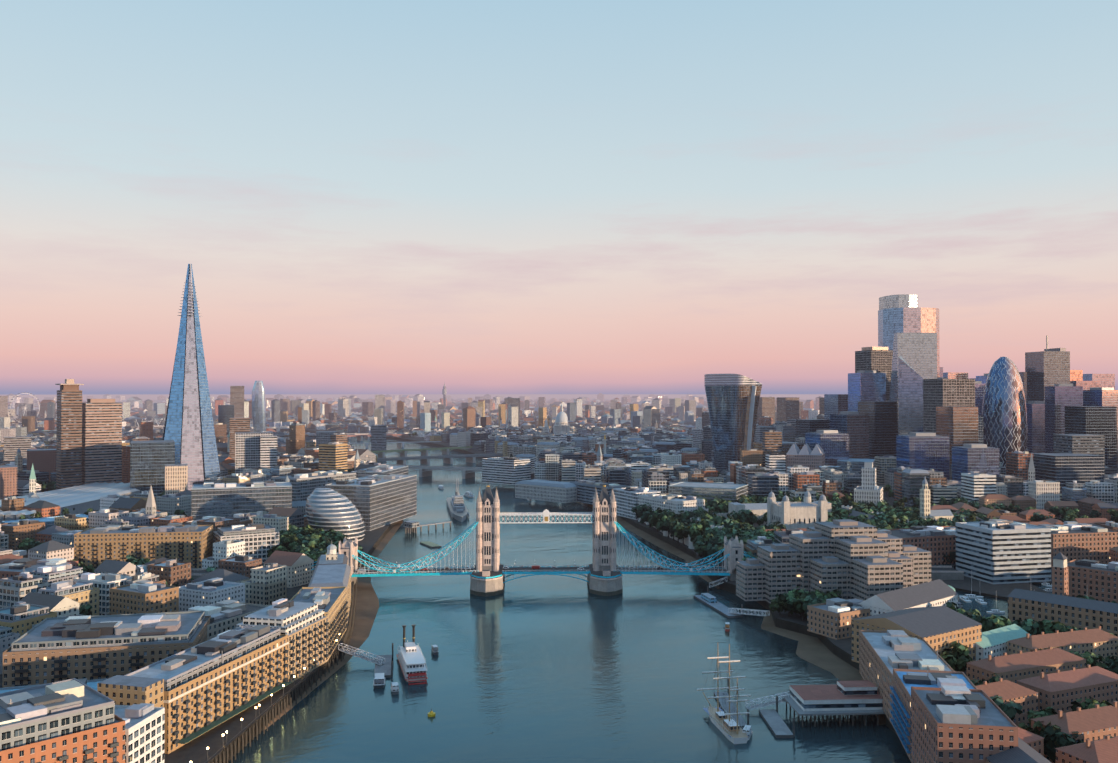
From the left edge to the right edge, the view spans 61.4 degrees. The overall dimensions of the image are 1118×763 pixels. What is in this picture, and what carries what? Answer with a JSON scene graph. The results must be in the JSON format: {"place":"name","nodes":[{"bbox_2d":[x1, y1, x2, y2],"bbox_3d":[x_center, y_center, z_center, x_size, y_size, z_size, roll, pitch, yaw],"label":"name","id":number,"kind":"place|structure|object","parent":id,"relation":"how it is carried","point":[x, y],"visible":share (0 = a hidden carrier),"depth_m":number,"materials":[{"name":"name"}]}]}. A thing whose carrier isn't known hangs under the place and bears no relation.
{"place":"outdoors","nodes":[
{"label":"outdoors","id":0,"kind":"place"},
{"bbox_2d":[0,523,350,762],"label":"warehouse buildings","id":1,"kind":"structure","parent":0,"point":[145,671],"depth_m":396.67,"materials":[{"name":"brown brick"}]},
{"bbox_2d":[0,394,1116,762],"bbox_3d":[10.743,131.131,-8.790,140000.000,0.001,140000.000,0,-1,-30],"label":"ground","id":2,"kind":"structure","parent":0,"point":[198,752],"depth_m":636.63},
{"bbox_2d":[8,392,40,422],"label":"ferris wheel","id":3,"kind":"object","parent":2,"relation":"on","point":[23,406],"visible":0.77,"depth_m":3723.62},
{"bbox_2d":[55,379,121,489],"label":"high-rise tower","id":4,"kind":"structure","parent":2,"relation":"on","point":[89,442],"depth_m":1210.22,"materials":[{"name":"brown concrete"}]},
{"bbox_2d":[154,264,220,489],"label":"pyramidal glass skyscraper","id":5,"kind":"structure","parent":2,"relation":"on","point":[189,430],"depth_m":1236.25,"materials":[{"name":"blue glass"}]},
{"bbox_2d":[0,418,416,562],"bbox_3d":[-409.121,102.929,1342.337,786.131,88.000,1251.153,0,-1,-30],"label":"riverside office buildings","id":6,"kind":"structure","parent":2,"relation":"on","point":[379,496],"depth_m":1016.48,"materials":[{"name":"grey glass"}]},
{"bbox_2d":[305,488,364,541],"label":"city hall","id":7,"kind":"structure","parent":2,"relation":"on","point":[328,509],"depth_m":825.60,"materials":[{"name":"grey glass"}]},
{"bbox_2d":[136,418,534,478],"bbox_3d":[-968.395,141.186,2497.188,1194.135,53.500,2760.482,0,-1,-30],"label":"river bridges","id":8,"kind":"structure","parent":2,"relation":"on","point":[447,458],"depth_m":1836.35,"materials":[{"name":"grey concrete"}]},
{"bbox_2d":[0,381,695,453],"bbox_3d":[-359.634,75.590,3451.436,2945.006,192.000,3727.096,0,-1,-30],"label":"distant towers","id":9,"kind":"structure","parent":2,"relation":"on","point":[233,409],"depth_m":2663.20,"materials":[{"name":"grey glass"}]},
{"bbox_2d":[543,404,571,436],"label":"domed cathedral","id":10,"kind":"structure","parent":2,"relation":"on","point":[561,423],"depth_m":2280.59,"materials":[{"name":"white stone"}]},
{"bbox_2d":[0,393,1117,673],"bbox_3d":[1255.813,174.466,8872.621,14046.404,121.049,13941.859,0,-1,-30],"label":"city blocks","id":11,"kind":"structure","parent":2,"relation":"on","point":[650,447],"depth_m":1208.79,"materials":[{"name":"grey concrete"}]},
{"bbox_2d":[13,408,1117,760],"bbox_3d":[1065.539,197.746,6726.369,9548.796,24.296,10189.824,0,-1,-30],"label":"trees","id":12,"kind":"object","parent":2,"relation":"on","point":[701,534],"visible":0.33,"depth_m":768.43,"materials":[{"name":"green plant"}]},
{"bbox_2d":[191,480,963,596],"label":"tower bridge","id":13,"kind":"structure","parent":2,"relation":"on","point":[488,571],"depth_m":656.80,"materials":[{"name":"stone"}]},
{"bbox_2d":[208,429,1051,762],"bbox_3d":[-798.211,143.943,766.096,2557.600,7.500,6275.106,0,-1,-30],"label":"river embankment","id":14,"kind":"structure","parent":2,"relation":"on","point":[822,651],"depth_m":540.31,"materials":[{"name":"grey stone"}]},
{"bbox_2d":[482,443,882,522],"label":"buildings","id":15,"kind":"structure","parent":2,"relation":"on","point":[676,498],"depth_m":1108.98,"materials":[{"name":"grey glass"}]},
{"bbox_2d":[704,374,761,472],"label":"walkie talkie","id":16,"kind":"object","parent":2,"relation":"on","point":[733,400],"visible":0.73,"depth_m":1432.66,"materials":[{"name":"grey glass"}]},
{"bbox_2d":[646,488,923,548],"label":"tower of london","id":17,"kind":"structure","parent":2,"relation":"on","point":[805,514],"depth_m":843.70,"materials":[{"name":"beige stone"}]},
{"bbox_2d":[693,294,1117,493],"bbox_3d":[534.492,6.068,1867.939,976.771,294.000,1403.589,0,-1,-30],"label":"skyscraper cluster","id":18,"kind":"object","parent":2,"relation":"on","point":[905,401],"depth_m":1390.13,"materials":[{"name":"grey glass"}]},
{"bbox_2d":[736,519,1117,762],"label":"riverside buildings","id":19,"kind":"structure","parent":2,"relation":"on","point":[896,619],"depth_m":455.09,"materials":[{"name":"brown brick"}]},
{"bbox_2d":[982,357,1027,466],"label":"bullet-shaped skyscraper","id":20,"kind":"structure","parent":2,"relation":"on","point":[1004,415],"depth_m":1417.65,"materials":[{"name":"blue glass"}]},
{"bbox_2d":[0,0,1117,394],"label":"sky","id":21,"kind":"structure","parent":0,"point":[359,196],"materials":[{"name":"blue"}]},
{"bbox_2d":[228,430,910,762],"bbox_3d":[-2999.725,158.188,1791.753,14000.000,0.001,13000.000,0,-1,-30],"label":"water surface","id":22,"kind":"object","parent":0,"point":[546,668],"depth_m":462.91,"materials":[{"name":"blue liquid"}]},
{"bbox_2d":[190,579,356,762],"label":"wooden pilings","id":23,"kind":"object","parent":22,"relation":"on","point":[333,660],"visible":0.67,"depth_m":413.68,"materials":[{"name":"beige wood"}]},
{"bbox_2d":[396,624,427,684],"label":"paddle steamer","id":24,"kind":"object","parent":22,"relation":"on","point":[411,659],"visible":0.94,"depth_m":456.23,"materials":[{"name":"paint"}]},
{"bbox_2d":[446,479,468,521],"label":"warship","id":25,"kind":"object","parent":22,"relation":"on","point":[457,508],"visible":1,"depth_m":1052.05,"materials":[{"name":"paint"}]},
{"bbox_2d":[338,521,794,737],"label":"piers","id":26,"kind":"structure","parent":22,"relation":"on","point":[776,724],"depth_m":463.85,"materials":[{"name":"grey"}]},
{"bbox_2d":[373,485,1051,740],"bbox_3d":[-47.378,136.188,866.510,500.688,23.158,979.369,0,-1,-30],"label":"small boats","id":27,"kind":"object","parent":22,"relation":"on","point":[379,680],"visible":0.5,"depth_m":564.54,"materials":[{"name":"paint"}]},
{"bbox_2d":[697,642,750,743],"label":"tall ship","id":28,"kind":"object","parent":22,"relation":"on","point":[726,725],"visible":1,"depth_m":380.02,"materials":[{"name":"paint"}]},
{"bbox_2d":[955,583,1051,618],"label":"dock water","id":29,"kind":"structure","parent":0,"point":[997,603],"depth_m":589.68,"materials":[{"name":"blue liquid"}]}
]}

